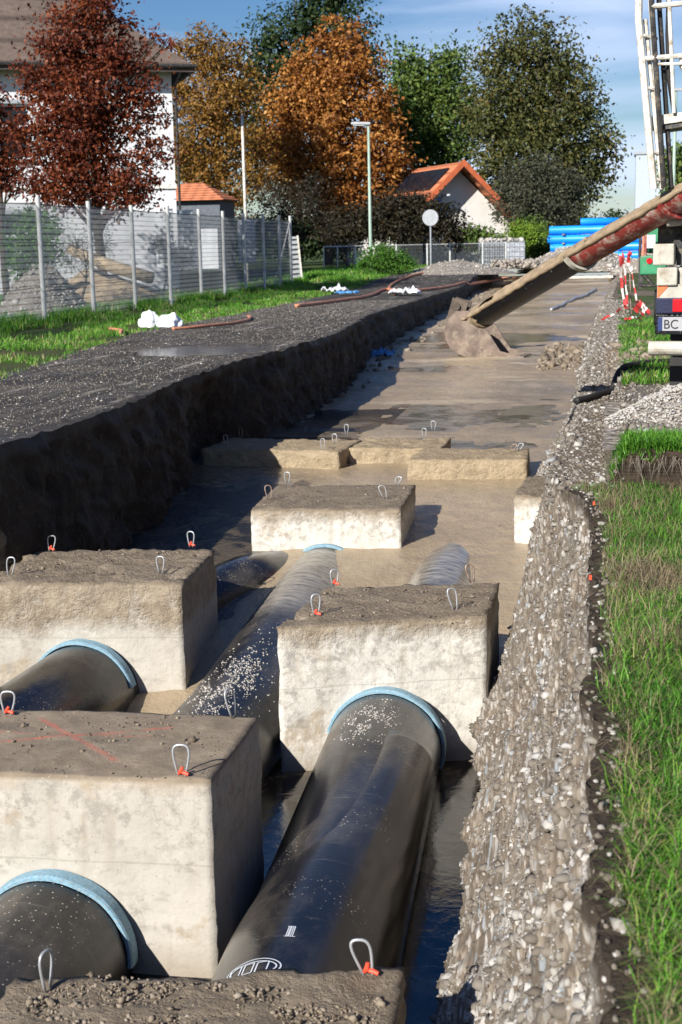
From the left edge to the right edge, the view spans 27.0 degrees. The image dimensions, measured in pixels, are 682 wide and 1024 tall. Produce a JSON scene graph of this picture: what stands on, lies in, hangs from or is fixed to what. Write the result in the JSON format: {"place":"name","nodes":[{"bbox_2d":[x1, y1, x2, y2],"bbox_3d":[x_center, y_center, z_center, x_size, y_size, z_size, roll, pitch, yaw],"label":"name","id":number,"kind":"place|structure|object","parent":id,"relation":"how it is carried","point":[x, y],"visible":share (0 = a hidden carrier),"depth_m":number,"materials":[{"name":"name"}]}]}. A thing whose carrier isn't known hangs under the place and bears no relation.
{"place":"outdoors","nodes":[
{"label":"outdoors","id":0,"kind":"place"},
{"bbox_2d":[16,269,317,315],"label":"grass","id":1,"kind":"structure","parent":0,"point":[247,283],"depth_m":59.37,"materials":[{"name":"green plant"}]},
{"bbox_2d":[0,272,477,444],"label":"road","id":2,"kind":"structure","parent":0,"point":[419,281],"depth_m":19.71,"materials":[{"name":"grey gravel"}]},
{"bbox_2d":[156,312,182,326],"bbox_3d":[-3.409,-3.818,28.316,0.494,0.317,0.382,3,11,23],"label":"white bag","id":3,"kind":"object","parent":2,"relation":"on","point":[173,319],"visible":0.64,"depth_m":28.19,"materials":[{"name":"white plastic"}]},
{"bbox_2d":[133,345,281,358],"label":"puddle","id":4,"kind":"object","parent":2,"relation":"on","point":[202,350],"visible":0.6,"depth_m":21.61,"materials":[{"name":"grey liquid"}]},
{"bbox_2d":[172,315,251,329],"bbox_3d":[-2.338,-3.909,29.226,0.666,0.072,4.752,1,11,14],"label":"orange hose","id":5,"kind":"object","parent":2,"relation":"on","point":[213,325],"visible":1,"depth_m":27.87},
{"bbox_2d":[334,290,359,293],"bbox_3d":[0.195,-6.906,44.584,0.728,0.104,0.809,1,11,11],"label":"blue sheet","id":6,"kind":"object","parent":2,"relation":"on","point":[344,292],"visible":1,"depth_m":44.42,"materials":[{"name":"blue plastic"}]},
{"bbox_2d":[294,277,510,307],"bbox_3d":[2.645,-7.801,49.430,1.721,0.205,28.088,2,11,19],"label":"orange hose","id":7,"kind":"object","parent":2,"relation":"on","point":[372,294],"visible":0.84,"depth_m":44.29,"materials":[{"name":"brown rubber"}]},
{"bbox_2d":[388,285,420,293],"bbox_3d":[1.950,-6.818,43.580,0.947,0.284,0.994,1,11,11],"label":"white rag","id":8,"kind":"object","parent":2,"relation":"on","point":[409,290],"visible":1,"depth_m":43.29,"materials":[{"name":"white fabric"}]},
{"bbox_2d":[388,272,423,294],"bbox_3d":[3.014,-8.790,53.589,2.284,0.563,19.490,2,11,14],"label":"orange hose","id":9,"kind":"object","parent":2,"relation":"on","point":[399,280],"visible":0.38,"depth_m":55.37,"materials":[{"name":"brown rubber"}]},
{"bbox_2d":[0,274,498,570],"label":"trench wall","id":10,"kind":"structure","parent":0,"point":[115,479],"depth_m":14.78,"materials":[{"name":"brown soil"}]},
{"bbox_2d":[0,251,681,1023],"bbox_3d":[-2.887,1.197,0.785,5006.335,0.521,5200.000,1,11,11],"label":"ground","id":11,"kind":"structure","parent":0,"point":[620,979],"depth_m":6.05,"materials":[{"name":"grey gravel"}]},
{"bbox_2d":[0,82,38,248],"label":"maple tree","id":12,"kind":"object","parent":11,"relation":"on","point":[5,163],"visible":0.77,"depth_m":45.46,"materials":[{"name":"red plant"}]},
{"bbox_2d":[0,199,74,249],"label":"green bush","id":13,"kind":"object","parent":11,"relation":"on","point":[33,241],"visible":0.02,"depth_m":34.90,"materials":[{"name":"green plant"}]},
{"bbox_2d":[72,224,95,275],"bbox_3d":[-7.246,-6.761,39.312,2.148,2.798,1.974,1,11,11],"label":"bare bush","id":14,"kind":"object","parent":11,"relation":"on","point":[77,247],"visible":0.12,"depth_m":39.21,"materials":[{"name":"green plant"}]},
{"bbox_2d":[0,0,195,222],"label":"maple tree","id":15,"kind":"object","parent":11,"relation":"on","point":[91,115],"visible":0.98,"depth_m":42.17,"materials":[{"name":"red plant"}]},
{"bbox_2d":[0,0,197,288],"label":"house","id":16,"kind":"structure","parent":11,"relation":"on","point":[11,25],"depth_m":52.47,"materials":[{"name":"paint"}]},
{"bbox_2d":[0,99,30,161],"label":"window","id":17,"kind":"structure","parent":16,"relation":"in","point":[14,102],"depth_m":51.45,"materials":[{"name":"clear glass"}]},
{"bbox_2d":[72,268,158,300],"bbox_3d":[-7.265,-6.782,42.593,4.800,1.094,5.000,1,11,11],"label":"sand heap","id":18,"kind":"object","parent":11,"relation":"on","point":[154,293],"visible":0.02,"depth_m":42.02,"materials":[{"name":"beige sand"}]},
{"bbox_2d":[72,249,139,280],"bbox_3d":[-6.716,-7.231,41.461,2.604,1.192,0.393,1,11,9],"label":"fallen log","id":19,"kind":"object","parent":18,"relation":"on","point":[94,263],"depth_m":41.36,"materials":[{"name":"brown wood"}]},
{"bbox_2d":[109,327,123,333],"bbox_3d":[-4.189,-3.418,26.785,0.197,0.069,1.334,-4,11,-17],"label":"orange hose","id":20,"kind":"object","parent":11,"relation":"on","point":[120,331],"visible":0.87,"depth_m":26.98,"materials":[{"name":"orange plastic"}]},
{"bbox_2d":[0,197,292,320],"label":"fence","id":21,"kind":"object","parent":11,"relation":"on","point":[36,278],"visible":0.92,"depth_m":35.42,"materials":[{"name":"grey metal"}]},
{"bbox_2d":[138,310,158,327],"bbox_3d":[-3.888,-3.909,28.785,0.402,0.353,0.379,-7,12,-29],"label":"white bag","id":22,"kind":"object","parent":11,"relation":"on","point":[149,319],"visible":0.82,"depth_m":28.67,"materials":[{"name":"white plastic"}]},
{"bbox_2d":[154,209,172,257],"bbox_3d":[-6.087,-9.444,49.113,0.620,2.000,0.040,-1,11,0],"label":"white board","id":23,"kind":"object","parent":11,"relation":"on","point":[158,210],"visible":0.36,"depth_m":48.92,"materials":[{"name":"white"}]},
{"bbox_2d":[177,210,192,213],"bbox_3d":[-5.362,-9.446,49.179,0.550,1.950,0.040,-1,11,0],"label":"white board","id":24,"kind":"object","parent":11,"relation":"on","point":[184,211],"visible":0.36,"depth_m":48.99,"materials":[{"name":"white"}]},
{"bbox_2d":[173,116,205,185],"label":"tree","id":25,"kind":"object","parent":11,"relation":"on","point":[183,156],"visible":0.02,"depth_m":94.57,"materials":[{"name":"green plant"}]},
{"bbox_2d":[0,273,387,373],"bbox_3d":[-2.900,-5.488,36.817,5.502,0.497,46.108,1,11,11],"label":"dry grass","id":26,"kind":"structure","parent":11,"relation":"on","point":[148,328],"depth_m":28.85,"materials":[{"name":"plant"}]},
{"bbox_2d":[0,269,389,377],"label":"grass","id":27,"kind":"structure","parent":11,"relation":"on","point":[255,294],"depth_m":32.31,"materials":[{"name":"green plant"}]},
{"bbox_2d":[176,183,241,269],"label":"annex","id":28,"kind":"object","parent":11,"relation":"on","point":[206,199],"visible":0.31,"depth_m":75.22,"materials":[{"name":"orange tile"}]},
{"bbox_2d":[201,229,212,267],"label":"door","id":29,"kind":"structure","parent":28,"relation":"in","point":[209,246],"depth_m":75.36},
{"bbox_2d":[163,19,294,216],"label":"birch tree","id":30,"kind":"object","parent":11,"relation":"on","point":[217,104],"visible":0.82,"depth_m":79.13,"materials":[{"name":"plant"}]},
{"bbox_2d":[240,114,248,282],"bbox_3d":[-3.739,-12.012,55.424,0.160,6.750,0.133,1,11,11],"label":"mast","id":31,"kind":"object","parent":11,"relation":"on","point":[243,168],"visible":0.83,"depth_m":55.15,"materials":[{"name":"white metal"}]},
{"bbox_2d":[236,210,346,263],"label":"hedge","id":32,"kind":"object","parent":11,"relation":"on","point":[313,252],"visible":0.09,"depth_m":97.33,"materials":[{"name":"green plant"}]},
{"bbox_2d":[292,235,302,279],"bbox_3d":[-1.773,-9.894,55.984,0.544,1.949,0.110,-2,11,-3],"label":"site barrier","id":33,"kind":"object","parent":11,"relation":"on","point":[296,261],"visible":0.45,"depth_m":55.95,"materials":[{"name":"white paint"}]},
{"bbox_2d":[240,167,358,264],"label":"thicket","id":34,"kind":"object","parent":11,"relation":"on","point":[309,210],"visible":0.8,"depth_m":69.93,"materials":[{"name":"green plant"}]},
{"bbox_2d":[208,0,397,262],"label":"oak tree","id":35,"kind":"object","parent":11,"relation":"on","point":[274,38],"visible":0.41,"depth_m":100.92,"materials":[{"name":"green plant"}]},
{"bbox_2d":[321,283,348,291],"bbox_3d":[-0.180,-7.354,46.509,0.841,0.297,0.931,1,11,11],"label":"white rag","id":36,"kind":"object","parent":11,"relation":"on","point":[332,289],"visible":0.94,"depth_m":46.31,"materials":[{"name":"white fabric"}]},
{"bbox_2d":[250,13,429,264],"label":"maple tree","id":37,"kind":"object","parent":11,"relation":"on","point":[333,140],"visible":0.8,"depth_m":86.34,"materials":[{"name":"orange plant"}]},
{"bbox_2d":[351,122,372,268],"bbox_3d":[0.930,-13.513,61.489,0.852,6.496,0.280,1,11,11],"label":"street lamp","id":38,"kind":"object","parent":11,"relation":"on","point":[368,124],"visible":0.84,"depth_m":61.23,"materials":[{"name":"grey metal"}]},
{"bbox_2d":[349,239,419,274],"bbox_3d":[1.766,-10.351,58.886,3.046,1.945,1.900,1,11,11],"label":"flowering bush","id":39,"kind":"object","parent":11,"relation":"on","point":[388,259],"visible":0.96,"depth_m":58.64,"materials":[{"name":"green plant"}]},
{"bbox_2d":[306,180,487,263],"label":"dark bush","id":40,"kind":"object","parent":11,"relation":"on","point":[398,220],"visible":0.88,"depth_m":77.46,"materials":[{"name":"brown plant"}]},
{"bbox_2d":[422,209,437,264],"bbox_3d":[3.988,-12.104,63.271,0.720,2.650,0.085,1,11,11],"label":"road sign","id":41,"kind":"object","parent":11,"relation":"on","point":[430,217],"visible":0.99,"depth_m":63.08,"materials":[{"name":"grey metal"}]},
{"bbox_2d":[347,159,514,263],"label":"house","id":42,"kind":"structure","parent":11,"relation":"on","point":[463,181],"depth_m":82.56,"materials":[{"name":"paint"}]},
{"bbox_2d":[355,242,506,268],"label":"wire fence","id":43,"kind":"object","parent":11,"relation":"on","point":[449,247],"visible":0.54,"depth_m":65.12,"materials":[{"name":"grey metal"}]},
{"bbox_2d":[323,246,354,268],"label":"metal gate","id":44,"kind":"structure","parent":43,"relation":"attached to","point":[337,265],"depth_m":66.14,"materials":[{"name":"grey metal"}]},
{"bbox_2d":[370,29,492,169],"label":"birch tree","id":45,"kind":"object","parent":11,"relation":"on","point":[422,102],"visible":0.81,"depth_m":92.97,"materials":[{"name":"green plant"}]},
{"bbox_2d":[405,259,518,274],"bbox_3d":[4.815,-10.310,59.787,5.200,0.643,4.811,1,11,11],"label":"gravel heap","id":46,"kind":"object","parent":11,"relation":"on","point":[457,267],"visible":0.95,"depth_m":58.56,"materials":[{"name":"gravel"}]},
{"bbox_2d":[449,220,508,261],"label":"dark bush","id":47,"kind":"object","parent":11,"relation":"on","point":[480,232],"visible":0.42,"depth_m":77.33,"materials":[{"name":"green plant"}]},
{"bbox_2d":[478,237,524,264],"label":"gabion wall","id":48,"kind":"structure","parent":11,"relation":"on","point":[515,248],"depth_m":68.86,"materials":[{"name":"stone"}]},
{"bbox_2d":[490,258,539,269],"bbox_3d":[7.832,-11.109,63.733,2.322,0.567,4.292,1,11,11],"label":"rubble","id":49,"kind":"object","parent":11,"relation":"on","point":[522,263],"visible":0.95,"depth_m":62.64,"materials":[{"name":"beige stone"}]},
{"bbox_2d":[501,217,549,274],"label":"lime bush","id":50,"kind":"object","parent":11,"relation":"on","point":[529,232],"visible":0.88,"depth_m":71.88,"materials":[{"name":"green plant"}]},
{"bbox_2d":[504,209,562,259],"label":"hedge","id":51,"kind":"object","parent":11,"relation":"on","point":[541,248],"visible":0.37,"depth_m":74.21,"materials":[{"name":"green plant"}]},
{"bbox_2d":[434,2,642,258],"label":"beech tree","id":52,"kind":"object","parent":11,"relation":"on","point":[521,124],"visible":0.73,"depth_m":85.01,"materials":[{"name":"green plant"}]},
{"bbox_2d":[485,143,598,254],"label":"willow bush","id":53,"kind":"object","parent":11,"relation":"on","point":[524,188],"visible":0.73,"depth_m":75.84,"materials":[{"name":"green plant"}]},
{"bbox_2d":[461,0,681,384],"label":"mixer truck","id":54,"kind":"object","parent":11,"relation":"on","point":[662,212],"visible":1,"depth_m":11.55,"materials":[{"name":"metal"}]},
{"bbox_2d":[600,251,650,320],"bbox_3d":[3.572,-2.804,17.541,0.564,0.817,1.839,3,11,19],"label":"barrier tape","id":55,"kind":"object","parent":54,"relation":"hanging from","point":[640,304],"visible":1,"depth_m":18.35,"materials":[{"name":"red plastic"}]},
{"bbox_2d":[516,246,626,273],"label":"gravel heap","id":56,"kind":"object","parent":11,"relation":"on","point":[610,262],"visible":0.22,"depth_m":66.39,"materials":[{"name":"gravel"}]},
{"bbox_2d":[576,203,629,223],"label":"tree","id":57,"kind":"object","parent":11,"relation":"on","point":[616,214],"visible":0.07,"depth_m":115.19,"materials":[{"name":"green plant"}]},
{"bbox_2d":[573,358,669,403],"bbox_3d":[3.056,-1.387,14.565,0.396,0.294,2.784,9,14,42],"label":"black cable","id":58,"kind":"object","parent":11,"relation":"on","point":[594,395],"visible":0.78,"depth_m":14.28,"materials":[{"name":"rubber"}]},
{"bbox_2d":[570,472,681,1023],"bbox_3d":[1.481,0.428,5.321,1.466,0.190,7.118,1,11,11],"label":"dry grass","id":59,"kind":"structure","parent":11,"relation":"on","point":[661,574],"depth_m":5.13,"materials":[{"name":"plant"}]},
{"bbox_2d":[602,383,681,449],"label":"gravel heap","id":60,"kind":"object","parent":11,"relation":"on","point":[663,405],"visible":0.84,"depth_m":10.43,"materials":[{"name":"gravel"}]},
{"bbox_2d":[608,253,680,275],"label":"gravel heap","id":61,"kind":"object","parent":11,"relation":"on","point":[633,263],"visible":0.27,"depth_m":61.51,"materials":[{"name":"gravel"}]},
{"bbox_2d":[608,455,681,482],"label":"hanging roots","id":62,"kind":"object","parent":11,"relation":"on","point":[661,463],"visible":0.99,"depth_m":8.82,"materials":[{"name":"brown plant"}]},
{"bbox_2d":[634,151,664,208],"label":"tower","id":63,"kind":"structure","parent":11,"relation":"on","point":[644,193],"depth_m":248.23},
{"bbox_2d":[638,228,673,324],"bbox_3d":[5.413,-4.044,24.444,0.599,1.710,0.820,2,11,15],"label":"site generator","id":64,"kind":"object","parent":11,"relation":"on","point":[647,242],"visible":0.5,"depth_m":24.09,"materials":[{"name":"metal"}]},
{"bbox_2d":[655,139,681,196],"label":"tree","id":65,"kind":"object","parent":11,"relation":"on","point":[678,164],"visible":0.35,"depth_m":122.49,"materials":[{"name":"green plant"}]},
{"bbox_2d":[672,88,681,185],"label":"light mast","id":66,"kind":"object","parent":11,"relation":"on","point":[674,151],"visible":0.32,"depth_m":56.80,"materials":[{"name":"grey metal"}]},
{"bbox_2d":[282,264,428,282],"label":"grass","id":67,"kind":"structure","parent":0,"point":[345,270],"depth_m":59.34,"materials":[{"name":"green plant"}]},
{"bbox_2d":[128,719,614,1023],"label":"water","id":68,"kind":"structure","parent":0,"point":[434,925],"depth_m":7.93,"materials":[{"name":"liquid"}]},
{"bbox_2d":[126,275,617,714],"bbox_3d":[4.071,-4.509,37.726,6.646,2.221,60.000,1,11,11],"label":"slurry","id":69,"kind":"object","parent":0,"point":[496,554],"visible":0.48,"depth_m":17.52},
{"bbox_2d":[0,551,287,711],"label":"black pipe","id":70,"kind":"object","parent":69,"relation":"on","point":[82,674],"visible":0.34,"depth_m":10.26,"materials":[{"name":"black plastic"}]},
{"bbox_2d":[0,543,343,998],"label":"black pipe","id":71,"kind":"object","parent":69,"relation":"on","point":[79,926],"visible":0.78,"depth_m":6.70,"materials":[{"name":"plastic"}]},
{"bbox_2d":[124,476,310,621],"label":"puddle","id":72,"kind":"object","parent":69,"relation":"on","point":[217,520],"visible":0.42,"depth_m":14.52,"materials":[{"name":"liquid"}]},
{"bbox_2d":[0,486,491,1023],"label":"mud crumbs","id":73,"kind":"object","parent":69,"relation":"on","point":[134,986],"visible":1,"depth_m":4.65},
{"bbox_2d":[201,427,360,469],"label":"concrete block","id":74,"kind":"structure","parent":69,"relation":"on","point":[313,454],"depth_m":17.80,"materials":[{"name":"beige concrete"}]},
{"bbox_2d":[251,472,415,550],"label":"concrete block","id":75,"kind":"structure","parent":69,"relation":"on","point":[356,521],"depth_m":13.40,"materials":[{"name":"grey concrete"}]},
{"bbox_2d":[266,406,407,439],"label":"puddle","id":76,"kind":"object","parent":69,"relation":"on","point":[331,429],"visible":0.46,"depth_m":21.37,"materials":[{"name":"liquid"}]},
{"bbox_2d":[211,543,469,980],"bbox_3d":[0.224,1.623,8.662,0.904,0.870,11.027,1,11,9],"label":"black pipe","id":77,"kind":"object","parent":69,"relation":"on","point":[343,871],"visible":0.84,"depth_m":7.08,"materials":[{"name":"plastic"}]},
{"bbox_2d":[372,346,394,355],"bbox_3d":[0.802,-3.566,31.628,0.783,0.199,0.887,1,11,11],"label":"blue sheet","id":78,"kind":"object","parent":69,"relation":"on","point":[384,351],"visible":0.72,"depth_m":31.53,"materials":[{"name":"blue plastic"}]},
{"bbox_2d":[332,421,450,463],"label":"concrete block","id":79,"kind":"structure","parent":69,"relation":"on","point":[368,450],"depth_m":17.81,"materials":[{"name":"beige concrete"}]},
{"bbox_2d":[270,437,537,448],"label":"puddle","id":80,"kind":"object","parent":69,"relation":"on","point":[456,444],"visible":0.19,"depth_m":19.21,"materials":[{"name":"liquid"}]},
{"bbox_2d":[269,399,566,436],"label":"puddle","id":81,"kind":"object","parent":69,"relation":"on","point":[449,418],"visible":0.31,"depth_m":21.87,"materials":[{"name":"liquid"}]},
{"bbox_2d":[380,365,488,372],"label":"puddle","id":82,"kind":"object","parent":69,"relation":"on","point":[448,369],"visible":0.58,"depth_m":28.83,"materials":[{"name":"liquid"}]},
{"bbox_2d":[224,316,677,1021],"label":"loose stones","id":83,"kind":"object","parent":69,"relation":"on","point":[616,926],"visible":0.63,"depth_m":3.97,"materials":[{"name":"grey gravel"}]},
{"bbox_2d":[407,443,529,479],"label":"concrete block","id":84,"kind":"structure","parent":69,"relation":"on","point":[429,463],"depth_m":16.58,"materials":[{"name":"beige concrete"}]},
{"bbox_2d":[299,286,669,427],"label":"earth clods","id":85,"kind":"object","parent":69,"relation":"on","point":[576,353],"visible":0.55,"depth_m":28.64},
{"bbox_2d":[444,293,531,357],"bbox_3d":[3.208,-4.072,30.927,1.770,1.422,1.060,2,11,19],"label":"heap","id":86,"kind":"object","parent":69,"relation":"on","point":[467,338],"visible":0.76,"depth_m":30.64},
{"bbox_2d":[400,331,586,348],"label":"puddle","id":87,"kind":"object","parent":69,"relation":"on","point":[511,339],"visible":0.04,"depth_m":34.64,"materials":[{"name":"liquid"}]},
{"bbox_2d":[513,476,544,543],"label":"concrete block","id":88,"kind":"structure","parent":69,"relation":"on","point":[529,492],"depth_m":13.29,"materials":[{"name":"grey concrete"}]},
{"bbox_2d":[517,353,566,357],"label":"puddle","id":89,"kind":"object","parent":69,"relation":"on","point":[531,355],"visible":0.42,"depth_m":30.80,"materials":[{"name":"liquid"}]},
{"bbox_2d":[550,288,596,310],"bbox_3d":[8.262,-7.487,49.814,0.201,0.375,11.216,2,11,17],"label":"grey hose","id":90,"kind":"object","parent":69,"relation":"on","point":[573,299],"visible":0.99,"depth_m":48.90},
{"bbox_2d":[570,275,612,277],"bbox_3d":[9.920,-9.976,60.423,3.200,0.100,0.120,1,11,9],"label":"white plank","id":91,"kind":"object","parent":69,"relation":"on","point":[605,276],"visible":0.64,"depth_m":60.23,"materials":[{"name":"paint"}]},
{"bbox_2d":[98,0,681,275],"label":"sky","id":92,"kind":"structure","parent":0,"point":[610,26],"materials":[{"name":"blue"}]},
{"bbox_2d":[428,274,681,1023],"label":"gravel bank","id":93,"kind":"structure","parent":0,"point":[480,937],"depth_m":6.11,"materials":[{"name":"grey gravel"}]},
{"bbox_2d":[572,478,681,1023],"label":"grass","id":94,"kind":"structure","parent":0,"point":[676,694],"depth_m":4.23,"materials":[{"name":"green plant"}]},
{"bbox_2d":[601,314,681,479],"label":"grass","id":95,"kind":"structure","parent":0,"point":[631,439],"depth_m":12.89,"materials":[{"name":"green plant"}]},
{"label":"timber bearer","id":96,"kind":"object","parent":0,"visible":0},
{"bbox_2d":[614,251,641,258],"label":"blue pipe","id":97,"kind":"object","parent":96,"relation":"on","point":[634,254],"depth_m":71.25,"materials":[{"name":"blue plastic"}]},
{"bbox_2d":[550,242,641,251],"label":"blue pipe","id":98,"kind":"object","parent":97,"relation":"on","point":[632,246],"visible":0.31,"depth_m":71.33,"materials":[{"name":"blue plastic"}]},
{"bbox_2d":[547,234,638,243],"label":"blue pipe","id":99,"kind":"object","parent":98,"relation":"on","point":[558,239],"visible":0.31,"depth_m":71.75,"materials":[{"name":"blue plastic"}]},
{"bbox_2d":[549,225,605,234],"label":"blue pipe","id":100,"kind":"object","parent":99,"relation":"on","point":[568,230],"visible":0.3,"depth_m":71.61,"materials":[{"name":"blue plastic"}]},
{"bbox_2d":[581,217,618,225],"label":"blue pipe","id":101,"kind":"object","parent":100,"relation":"on","point":[595,221],"visible":0.74,"depth_m":71.37,"materials":[{"name":"blue plastic"}]},
{"label":"trench floor","id":102,"kind":"structure","parent":0,"visible":0},
{"bbox_2d":[0,531,217,691],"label":"concrete block","id":103,"kind":"structure","parent":102,"relation":"on","point":[156,635],"depth_m":10.63,"materials":[{"name":"grey concrete"}]},
{"bbox_2d":[0,688,263,977],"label":"concrete block","id":104,"kind":"structure","parent":102,"relation":"on","point":[171,865],"depth_m":6.74,"materials":[{"name":"beige concrete"}]},
{"bbox_2d":[0,938,405,1023],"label":"concrete block","id":105,"kind":"structure","parent":102,"relation":"on","point":[324,989],"depth_m":4.65,"materials":[{"name":"concrete"}]},
{"bbox_2d":[276,564,499,771],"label":"concrete block","id":106,"kind":"structure","parent":102,"relation":"on","point":[441,666],"depth_m":9.37,"materials":[{"name":"grey concrete"}]}
]}

